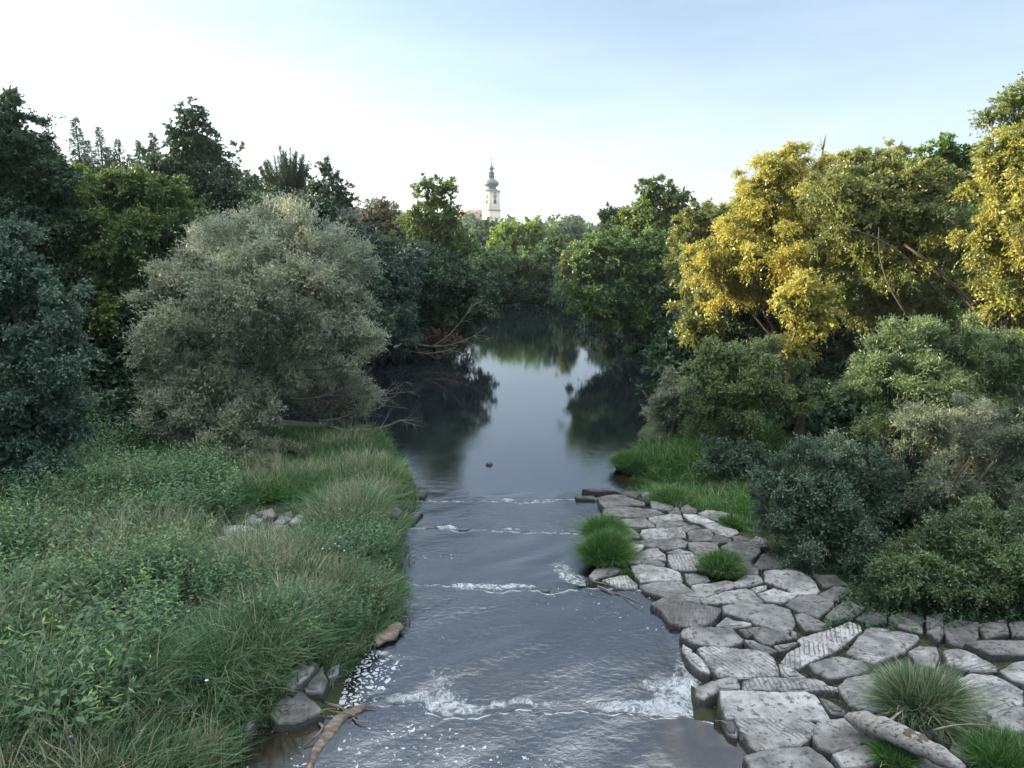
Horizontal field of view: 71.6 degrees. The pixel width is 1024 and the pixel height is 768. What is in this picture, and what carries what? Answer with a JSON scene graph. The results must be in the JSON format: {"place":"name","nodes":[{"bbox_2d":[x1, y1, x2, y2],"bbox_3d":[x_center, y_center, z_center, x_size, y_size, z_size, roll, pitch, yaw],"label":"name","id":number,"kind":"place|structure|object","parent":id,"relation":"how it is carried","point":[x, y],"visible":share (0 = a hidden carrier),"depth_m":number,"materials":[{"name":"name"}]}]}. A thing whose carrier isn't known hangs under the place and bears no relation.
{"place":"outdoors","nodes":[
{"label":"outdoors","id":0,"kind":"place"},
{"bbox_2d":[0,0,1023,224],"label":"sky","id":1,"kind":"structure","parent":0,"point":[571,103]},
{"bbox_2d":[231,305,810,767],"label":"water","id":2,"kind":"structure","parent":0,"point":[491,657],"depth_m":12.64,"materials":[{"name":"liquid"}]},
{"bbox_2d":[306,703,365,767],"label":"driftwood log","id":3,"kind":"object","parent":2,"relation":"on","point":[332,727],"visible":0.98,"depth_m":8.87,"materials":[{"name":"beige wood"}]},
{"bbox_2d":[20,212,1023,767],"bbox_3d":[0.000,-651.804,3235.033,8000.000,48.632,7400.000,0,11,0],"label":"ground","id":4,"kind":"structure","parent":0,"point":[706,714],"depth_m":11.95,"materials":[{"name":"soil"}]},
{"bbox_2d":[0,85,97,378],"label":"tall tree","id":5,"kind":"object","parent":4,"relation":"on","point":[29,186],"visible":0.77,"depth_m":25.66,"materials":[{"name":"green plant"}]},
{"bbox_2d":[0,212,111,495],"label":"poplar tree","id":6,"kind":"object","parent":4,"relation":"on","point":[44,358],"visible":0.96,"depth_m":15.98,"materials":[{"name":"green plant"}]},
{"bbox_2d":[63,116,92,188],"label":"spruce tree","id":7,"kind":"object","parent":4,"relation":"on","point":[77,135],"visible":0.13,"depth_m":52.34,"materials":[{"name":"green plant"}]},
{"bbox_2d":[89,125,117,220],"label":"spruce tree","id":8,"kind":"object","parent":4,"relation":"on","point":[100,144],"visible":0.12,"depth_m":52.51,"materials":[{"name":"green plant"}]},
{"bbox_2d":[13,161,222,391],"bbox_3d":[-15.957,-3.159,28.214,8.234,11.174,6.160,0,11,0],"label":"maple tree","id":9,"kind":"object","parent":4,"relation":"on","point":[116,250],"visible":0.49,"depth_m":27.12,"materials":[{"name":"green plant"}]},
{"bbox_2d":[21,140,321,328],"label":"hillside woodland","id":10,"kind":"object","parent":4,"relation":"on","point":[247,174],"depth_m":74.67,"materials":[{"name":"green plant"}]},
{"bbox_2d":[133,96,257,291],"bbox_3d":[-16.169,-7.825,37.037,7.659,13.713,4.419,0,11,0],"label":"tall tree","id":11,"kind":"object","parent":4,"relation":"on","point":[222,190],"visible":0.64,"depth_m":36.01,"materials":[{"name":"green plant"}]},
{"bbox_2d":[0,414,426,767],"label":"tall grass","id":12,"kind":"structure","parent":4,"relation":"on","point":[242,665],"depth_m":9.96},
{"bbox_2d":[165,434,316,470],"bbox_3d":[-7.608,2.580,19.124,4.332,2.284,2.773,0,11,0],"label":"bush","id":13,"kind":"object","parent":4,"relation":"on","point":[265,445],"visible":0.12,"depth_m":19.30,"materials":[{"name":"green plant"}]},
{"bbox_2d":[112,186,401,453],"bbox_3d":[-7.899,-1.591,21.996,8.996,8.956,6.156,0,11,0],"label":"willow tree","id":14,"kind":"object","parent":4,"relation":"on","point":[249,263],"visible":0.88,"depth_m":21.05,"materials":[{"name":"green plant"}]},
{"bbox_2d":[284,334,424,445],"bbox_3d":[-4.883,0.544,23.052,4.670,4.422,3.325,0,11,0],"label":"fallen branch","id":15,"kind":"object","parent":14,"relation":"attached to","point":[337,395],"visible":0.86,"depth_m":22.66,"materials":[{"name":"wood"}]},
{"bbox_2d":[259,144,309,293],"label":"pine tree","id":16,"kind":"object","parent":4,"relation":"on","point":[291,174],"visible":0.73,"depth_m":39.85,"materials":[{"name":"green plant"}]},
{"bbox_2d":[269,691,323,731],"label":"flat rock","id":17,"kind":"object","parent":4,"relation":"on","point":[303,711],"visible":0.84,"depth_m":9.05,"materials":[{"name":"stone"}]},
{"bbox_2d":[282,661,318,697],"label":"flat rock","id":18,"kind":"object","parent":4,"relation":"on","point":[305,680],"visible":0.65,"depth_m":9.62,"materials":[{"name":"stone"}]},
{"bbox_2d":[304,666,328,703],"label":"flat rock","id":19,"kind":"object","parent":4,"relation":"on","point":[317,688],"visible":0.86,"depth_m":9.60,"materials":[{"name":"stone"}]},
{"bbox_2d":[230,184,403,380],"bbox_3d":[-8.965,-3.942,33.003,7.308,10.417,5.490,7,13,32],"label":"dense tree","id":20,"kind":"object","parent":4,"relation":"on","point":[333,213],"visible":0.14,"depth_m":32.14,"materials":[{"name":"green plant"}]},
{"bbox_2d":[273,352,388,427],"bbox_3d":[-6.398,0.158,23.954,4.517,3.484,2.306,0,11,0],"label":"bush","id":21,"kind":"object","parent":4,"relation":"on","point":[339,409],"visible":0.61,"depth_m":23.85,"materials":[{"name":"green plant"}]},
{"bbox_2d":[305,155,361,222],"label":"leafy tree","id":22,"kind":"object","parent":4,"relation":"on","point":[318,187],"visible":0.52,"depth_m":43.27,"materials":[{"name":"green plant"}]},
{"bbox_2d":[351,194,400,229],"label":"thin tree","id":23,"kind":"object","parent":4,"relation":"on","point":[384,213],"visible":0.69,"depth_m":60.12,"materials":[{"name":"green plant"}]},
{"bbox_2d":[336,209,434,363],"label":"dense tree","id":24,"kind":"object","parent":4,"relation":"on","point":[401,292],"visible":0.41,"depth_m":39.37,"materials":[{"name":"green plant"}]},
{"bbox_2d":[340,213,433,247],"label":"round tree","id":25,"kind":"object","parent":4,"relation":"on","point":[385,230],"visible":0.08,"depth_m":50.37,"materials":[{"name":"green plant"}]},
{"bbox_2d":[76,256,785,406],"bbox_3d":[-1.968,-5.965,54.403,32.400,7.301,59.448,0,11,0],"label":"waterside scrub","id":26,"kind":"object","parent":4,"relation":"on","point":[548,290],"visible":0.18,"depth_m":28.89,"materials":[{"name":"green plant"}]},
{"bbox_2d":[377,171,485,289],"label":"tall tree","id":27,"kind":"object","parent":4,"relation":"on","point":[444,221],"visible":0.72,"depth_m":48.36,"materials":[{"name":"green plant"}]},
{"bbox_2d":[385,237,499,347],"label":"overhanging tree","id":28,"kind":"object","parent":4,"relation":"on","point":[454,282],"visible":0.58,"depth_m":45.07,"materials":[{"name":"green plant"}]},
{"bbox_2d":[459,159,500,222],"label":"church","id":29,"kind":"structure","parent":4,"relation":"on","point":[491,200],"depth_m":385.45,"materials":[{"name":"beige paint"}]},
{"bbox_2d":[468,216,500,249],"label":"round tree","id":30,"kind":"object","parent":4,"relation":"on","point":[481,232],"visible":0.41,"depth_m":126.14,"materials":[{"name":"green plant"}]},
{"bbox_2d":[0,408,1023,760],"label":"weeds","id":31,"kind":"object","parent":4,"relation":"on","point":[164,602],"visible":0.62,"depth_m":11.25,"materials":[{"name":"green plant"}]},
{"bbox_2d":[0,306,1023,555],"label":"undergrowth","id":32,"kind":"object","parent":4,"relation":"on","point":[838,414],"visible":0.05,"depth_m":21.63,"materials":[{"name":"green plant"}]},
{"bbox_2d":[461,234,569,301],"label":"round tree","id":33,"kind":"object","parent":4,"relation":"on","point":[543,262],"visible":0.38,"depth_m":79.90,"materials":[{"name":"green plant"}]},
{"bbox_2d":[486,214,558,255],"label":"round tree","id":34,"kind":"object","parent":4,"relation":"on","point":[530,234],"visible":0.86,"depth_m":95.10,"materials":[{"name":"green plant"}]},
{"bbox_2d":[79,411,1023,730],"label":"bank grass","id":35,"kind":"structure","parent":4,"relation":"on","point":[725,497],"depth_m":19.80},
{"bbox_2d":[309,188,814,272],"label":"distant woodland","id":36,"kind":"object","parent":4,"relation":"on","point":[468,220],"visible":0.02,"depth_m":258.26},
{"bbox_2d":[540,220,591,250],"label":"round tree","id":37,"kind":"object","parent":4,"relation":"on","point":[574,230],"visible":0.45,"depth_m":145.81,"materials":[{"name":"green plant"}]},
{"bbox_2d":[551,523,654,568],"bbox_3d":[1.945,3.198,14.180,1.956,0.785,2.073,8,14,37],"label":"grass tussock","id":38,"kind":"object","parent":4,"relation":"on","point":[607,548],"depth_m":14.01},
{"bbox_2d":[565,510,647,542],"bbox_3d":[1.957,3.087,15.191,1.928,0.664,2.074,0,11,0],"label":"grass tussock","id":39,"kind":"object","parent":4,"relation":"on","point":[592,524],"depth_m":15.21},
{"bbox_2d":[595,201,641,267],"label":"dense tree","id":40,"kind":"object","parent":4,"relation":"on","point":[604,214],"visible":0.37,"depth_m":54.21,"materials":[{"name":"green plant"}]},
{"bbox_2d":[596,495,645,509],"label":"flat rock","id":41,"kind":"object","parent":4,"relation":"on","point":[606,502],"visible":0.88,"depth_m":17.80,"materials":[{"name":"stone"}]},
{"bbox_2d":[556,223,691,352],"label":"overhanging tree","id":42,"kind":"object","parent":4,"relation":"on","point":[619,295],"visible":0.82,"depth_m":43.94,"materials":[{"name":"green plant"}]},
{"bbox_2d":[602,448,660,474],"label":"grass tussock","id":43,"kind":"object","parent":4,"relation":"on","point":[623,463],"depth_m":20.82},
{"bbox_2d":[602,506,663,520],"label":"flat rock","id":44,"kind":"object","parent":4,"relation":"on","point":[634,513],"visible":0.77,"depth_m":16.95,"materials":[{"name":"stone"}]},
{"bbox_2d":[630,564,682,588],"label":"flat rock","id":45,"kind":"object","parent":4,"relation":"on","point":[646,574],"visible":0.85,"depth_m":13.37,"materials":[{"name":"stone"}]},
{"bbox_2d":[609,173,707,246],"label":"tall tree","id":46,"kind":"object","parent":4,"relation":"on","point":[651,199],"visible":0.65,"depth_m":48.16,"materials":[{"name":"green plant"}]},
{"bbox_2d":[634,538,687,553],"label":"flat rock","id":47,"kind":"object","parent":4,"relation":"on","point":[664,546],"visible":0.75,"depth_m":14.79,"materials":[{"name":"stone"}]},
{"bbox_2d":[639,527,685,540],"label":"flat rock","id":48,"kind":"object","parent":4,"relation":"on","point":[665,533],"visible":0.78,"depth_m":15.39,"materials":[{"name":"stone"}]},
{"bbox_2d":[644,484,693,503],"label":"grass tussock","id":49,"kind":"object","parent":4,"relation":"on","point":[660,494],"depth_m":17.79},
{"bbox_2d":[638,581,700,603],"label":"flat rock","id":50,"kind":"object","parent":4,"relation":"on","point":[675,590],"visible":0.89,"depth_m":12.71,"materials":[{"name":"stone"}]},
{"bbox_2d":[639,362,707,440],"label":"willow tree","id":51,"kind":"object","parent":4,"relation":"on","point":[663,409],"visible":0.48,"depth_m":22.93,"materials":[{"name":"green plant"}]},
{"bbox_2d":[667,554,702,576],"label":"flat rock","id":52,"kind":"object","parent":4,"relation":"on","point":[679,563],"visible":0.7,"depth_m":13.83,"materials":[{"name":"stone"}]},
{"bbox_2d":[650,598,721,629],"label":"flat rock","id":53,"kind":"object","parent":4,"relation":"on","point":[677,615],"visible":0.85,"depth_m":11.91,"materials":[{"name":"stone"}]},
{"bbox_2d":[684,653,709,683],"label":"flat rock","id":54,"kind":"object","parent":4,"relation":"on","point":[695,666],"visible":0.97,"depth_m":10.31,"materials":[{"name":"stone"}]},
{"bbox_2d":[662,199,740,351],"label":"willow tree","id":55,"kind":"object","parent":4,"relation":"on","point":[683,233],"visible":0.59,"depth_m":34.50,"materials":[{"name":"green plant"}]},
{"bbox_2d":[679,626,743,652],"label":"flat rock","id":56,"kind":"object","parent":4,"relation":"on","point":[694,638],"visible":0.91,"depth_m":11.06,"materials":[{"name":"stone"}]},
{"bbox_2d":[691,580,734,597],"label":"flat rock","id":57,"kind":"object","parent":4,"relation":"on","point":[703,590],"visible":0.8,"depth_m":12.79,"materials":[{"name":"stone"}]},
{"bbox_2d":[693,677,740,708],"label":"flat rock","id":58,"kind":"object","parent":4,"relation":"on","point":[706,695],"visible":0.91,"depth_m":9.68,"materials":[{"name":"stone"}]},
{"bbox_2d":[688,546,752,579],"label":"grass tussock","id":59,"kind":"object","parent":4,"relation":"on","point":[717,563],"depth_m":13.40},
{"bbox_2d":[699,589,763,607],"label":"flat rock","id":60,"kind":"object","parent":4,"relation":"on","point":[738,596],"visible":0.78,"depth_m":12.33,"materials":[{"name":"stone"}]},
{"bbox_2d":[696,646,779,688],"bbox_3d":[3.331,4.188,10.402,1.115,0.323,0.859,0,11,0],"label":"flat rock","id":61,"kind":"object","parent":4,"relation":"on","point":[741,665],"visible":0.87,"depth_m":10.30,"materials":[{"name":"stone"}]},
{"bbox_2d":[691,434,788,485],"bbox_3d":[6.168,2.227,19.297,2.602,1.751,1.460,0,11,0],"label":"bush","id":62,"kind":"object","parent":4,"relation":"on","point":[740,459],"visible":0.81,"depth_m":19.08,"materials":[{"name":"green plant"}]},
{"bbox_2d":[720,541,760,563],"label":"flat rock","id":63,"kind":"object","parent":4,"relation":"on","point":[751,552],"visible":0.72,"depth_m":14.32,"materials":[{"name":"stone"}]},
{"bbox_2d":[676,331,829,446],"bbox_3d":[7.038,0.397,20.767,4.476,3.940,2.643,0,11,0],"label":"willow tree","id":64,"kind":"object","parent":4,"relation":"on","point":[723,398],"visible":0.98,"depth_m":20.44,"materials":[{"name":"green plant"}]},
{"bbox_2d":[721,603,795,634],"bbox_3d":[4.134,3.933,11.875,1.218,0.316,0.885,8,13,34],"label":"flat rock","id":65,"kind":"object","parent":4,"relation":"on","point":[774,617],"visible":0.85,"depth_m":11.73,"materials":[{"name":"stone"}]},
{"bbox_2d":[746,627,792,648],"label":"flat rock","id":66,"kind":"object","parent":4,"relation":"on","point":[770,638],"visible":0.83,"depth_m":11.02,"materials":[{"name":"stone"}]},
{"bbox_2d":[716,690,829,724],"bbox_3d":[3.373,4.320,9.271,1.391,0.338,0.636,0,11,0],"label":"flat rock","id":67,"kind":"object","parent":4,"relation":"on","point":[731,705],"visible":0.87,"depth_m":9.21,"materials":[{"name":"stone"}]},
{"bbox_2d":[676,141,870,383],"bbox_3d":[9.004,-3.345,24.091,6.526,9.635,4.157,0,11,0],"label":"tree","id":68,"kind":"object","parent":4,"relation":"on","point":[728,273],"visible":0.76,"depth_m":23.82,"materials":[{"name":"yellow plant"}]},
{"bbox_2d":[734,717,815,753],"bbox_3d":[3.307,4.414,8.754,1.058,0.330,0.685,0,11,0],"label":"flat rock","id":69,"kind":"object","parent":4,"relation":"on","point":[756,735],"visible":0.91,"depth_m":8.70,"materials":[{"name":"stone"}]},
{"bbox_2d":[757,588,796,606],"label":"flat rock","id":70,"kind":"object","parent":4,"relation":"on","point":[780,598],"visible":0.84,"depth_m":12.36,"materials":[{"name":"stone"}]},
{"bbox_2d":[742,746,833,767],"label":"flat rock","id":71,"kind":"object","parent":4,"relation":"on","point":[802,757],"visible":1,"depth_m":8.26,"materials":[{"name":"stone"}]},
{"bbox_2d":[741,677,837,697],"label":"flat rock","id":72,"kind":"object","parent":4,"relation":"on","point":[817,688],"visible":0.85,"depth_m":9.64,"materials":[{"name":"stone"}]},
{"bbox_2d":[762,568,819,596],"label":"flat rock","id":73,"kind":"object","parent":4,"relation":"on","point":[793,581],"visible":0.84,"depth_m":12.88,"materials":[{"name":"stone"}]},
{"bbox_2d":[766,265,846,440],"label":"willow tree","id":74,"kind":"object","parent":4,"relation":"on","point":[808,323],"visible":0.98,"depth_m":20.39,"materials":[{"name":"yellow plant"}]},
{"bbox_2d":[784,594,834,620],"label":"flat rock","id":75,"kind":"object","parent":4,"relation":"on","point":[815,606],"visible":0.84,"depth_m":12.00,"materials":[{"name":"stone"}]},
{"bbox_2d":[794,613,832,636],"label":"flat rock","id":76,"kind":"object","parent":4,"relation":"on","point":[805,624],"visible":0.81,"depth_m":11.42,"materials":[{"name":"stone"}]},
{"bbox_2d":[781,622,862,672],"bbox_3d":[4.728,4.103,10.886,2.024,0.361,0.552,-7,13,-30],"label":"flat rock","id":77,"kind":"object","parent":4,"relation":"on","point":[820,646],"visible":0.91,"depth_m":10.75,"materials":[{"name":"stone"}]},
{"bbox_2d":[738,427,932,584],"bbox_3d":[6.447,2.651,13.757,3.900,3.526,2.669,0,11,0],"label":"grey bush","id":78,"kind":"object","parent":4,"relation":"on","point":[838,514],"visible":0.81,"depth_m":13.49,"materials":[{"name":"green plant"}]},
{"bbox_2d":[811,718,866,761],"bbox_3d":[3.946,4.422,8.660,0.663,0.384,0.612,0,11,0],"label":"flat rock","id":79,"kind":"object","parent":4,"relation":"on","point":[830,737],"visible":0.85,"depth_m":8.57,"materials":[{"name":"stone"}]},
{"bbox_2d":[807,657,870,684],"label":"flat rock","id":80,"kind":"object","parent":4,"relation":"on","point":[834,670],"visible":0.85,"depth_m":10.02,"materials":[{"name":"stone"}]},
{"bbox_2d":[824,601,864,626],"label":"flat rock","id":81,"kind":"object","parent":4,"relation":"on","point":[836,616],"visible":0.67,"depth_m":11.70,"materials":[{"name":"stone"}]},
{"bbox_2d":[830,745,881,767],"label":"flat rock","id":82,"kind":"object","parent":4,"relation":"on","point":[852,757],"visible":0.86,"depth_m":8.21,"materials":[{"name":"stone"}]},
{"bbox_2d":[837,674,889,717],"bbox_3d":[4.691,4.246,9.428,0.672,0.367,0.884,0,11,0],"label":"flat rock","id":83,"kind":"object","parent":4,"relation":"on","point":[846,702],"visible":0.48,"depth_m":9.36,"materials":[{"name":"stone"}]},
{"bbox_2d":[851,724,878,746],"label":"flat rock","id":84,"kind":"object","parent":4,"relation":"on","point":[864,735],"visible":0.12,"depth_m":8.56,"materials":[{"name":"stone"}]},
{"bbox_2d":[844,711,965,767],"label":"driftwood log","id":85,"kind":"object","parent":84,"relation":"on","point":[912,741],"visible":1,"depth_m":8.12,"materials":[{"name":"grey wood"}]},
{"bbox_2d":[710,228,1021,378],"bbox_3d":[13.959,-1.903,27.052,12.794,8.378,4.220,0,11,0],"label":"dark tree","id":86,"kind":"object","parent":4,"relation":"on","point":[750,321],"visible":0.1,"depth_m":26.87,"materials":[{"name":"green plant"}]},
{"bbox_2d":[809,136,923,354],"bbox_3d":[14.525,-4.959,29.697,5.391,10.338,2.818,0,11,0],"label":"willow tree","id":87,"kind":"object","parent":4,"relation":"on","point":[861,155],"visible":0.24,"depth_m":28.43,"materials":[{"name":"green plant"}]},
{"bbox_2d":[845,627,919,668],"bbox_3d":[5.573,4.063,10.713,1.344,0.352,0.720,-10,15,-43],"label":"flat rock","id":88,"kind":"object","parent":4,"relation":"on","point":[873,644],"visible":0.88,"depth_m":10.62,"materials":[{"name":"stone"}]},
{"bbox_2d":[856,735,931,767],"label":"grass tussock","id":89,"kind":"object","parent":4,"relation":"on","point":[888,754],"depth_m":8.12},
{"bbox_2d":[783,155,1023,431],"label":"willow tree","id":90,"kind":"object","parent":4,"relation":"on","point":[900,214],"visible":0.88,"depth_m":21.07,"materials":[{"name":"green plant"}]},
{"bbox_2d":[887,610,923,637],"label":"flat rock","id":91,"kind":"object","parent":4,"relation":"on","point":[905,627],"visible":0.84,"depth_m":11.27,"materials":[{"name":"stone"}]},
{"bbox_2d":[906,646,939,672],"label":"flat rock","id":92,"kind":"object","parent":4,"relation":"on","point":[917,653],"visible":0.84,"depth_m":10.26,"materials":[{"name":"stone"}]},
{"bbox_2d":[825,309,1023,486],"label":"willow tree","id":93,"kind":"object","parent":4,"relation":"on","point":[927,351],"visible":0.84,"depth_m":15.38,"materials":[{"name":"green plant"}]},
{"bbox_2d":[924,613,943,647],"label":"flat rock","id":94,"kind":"object","parent":4,"relation":"on","point":[935,636],"visible":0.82,"depth_m":10.92,"materials":[{"name":"stone"}]},
{"bbox_2d":[846,653,1022,745],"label":"grass tussock","id":95,"kind":"object","parent":4,"relation":"on","point":[919,697],"depth_m":8.75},
{"bbox_2d":[853,490,1023,616],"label":"bush","id":96,"kind":"object","parent":4,"relation":"on","point":[917,567],"visible":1,"depth_m":11.65,"materials":[{"name":"green plant"}]},
{"bbox_2d":[863,389,1023,567],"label":"willow tree","id":97,"kind":"object","parent":4,"relation":"on","point":[972,435],"visible":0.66,"depth_m":13.13,"materials":[{"name":"green plant"}]},
{"bbox_2d":[900,131,988,277],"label":"broadleaf tree","id":98,"kind":"object","parent":4,"relation":"on","point":[952,153],"visible":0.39,"depth_m":25.72,"materials":[{"name":"green plant"}]},
{"bbox_2d":[943,620,978,649],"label":"flat rock","id":99,"kind":"object","parent":4,"relation":"on","point":[960,635],"visible":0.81,"depth_m":10.82,"materials":[{"name":"stone"}]},
{"bbox_2d":[941,649,997,676],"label":"flat rock","id":100,"kind":"object","parent":4,"relation":"on","point":[974,663],"visible":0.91,"depth_m":9.99,"materials":[{"name":"stone"}]},
{"bbox_2d":[939,116,1023,353],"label":"willow tree","id":101,"kind":"object","parent":4,"relation":"on","point":[999,169],"visible":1,"depth_m":18.12,"materials":[{"name":"yellow plant"}]},
{"bbox_2d":[942,717,1023,767],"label":"grass tussock","id":102,"kind":"object","parent":4,"relation":"on","point":[1001,749],"depth_m":8.11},
{"bbox_2d":[955,673,1023,720],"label":"flat rock","id":103,"kind":"object","parent":4,"relation":"on","point":[1013,698],"visible":0.59,"depth_m":9.23,"materials":[{"name":"stone"}]},
{"bbox_2d":[963,640,1023,662],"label":"flat rock","id":104,"kind":"object","parent":4,"relation":"on","point":[993,651],"visible":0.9,"depth_m":10.31,"materials":[{"name":"stone"}]},
{"bbox_2d":[978,620,1008,639],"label":"flat rock","id":105,"kind":"object","parent":4,"relation":"on","point":[998,630],"visible":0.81,"depth_m":10.85,"materials":[{"name":"stone"}]},
{"bbox_2d":[967,71,1023,427],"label":"willow tree","id":106,"kind":"object","parent":4,"relation":"on","point":[1010,104],"visible":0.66,"depth_m":18.02,"materials":[{"name":"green plant"}]},
{"bbox_2d":[989,706,1023,741],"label":"flat rock","id":107,"kind":"object","parent":4,"relation":"on","point":[1006,718],"visible":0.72,"depth_m":8.69,"materials":[{"name":"stone"}]},
{"bbox_2d":[998,661,1023,690],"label":"flat rock","id":108,"kind":"object","parent":4,"relation":"on","point":[1012,673],"visible":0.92,"depth_m":9.66,"materials":[{"name":"stone"}]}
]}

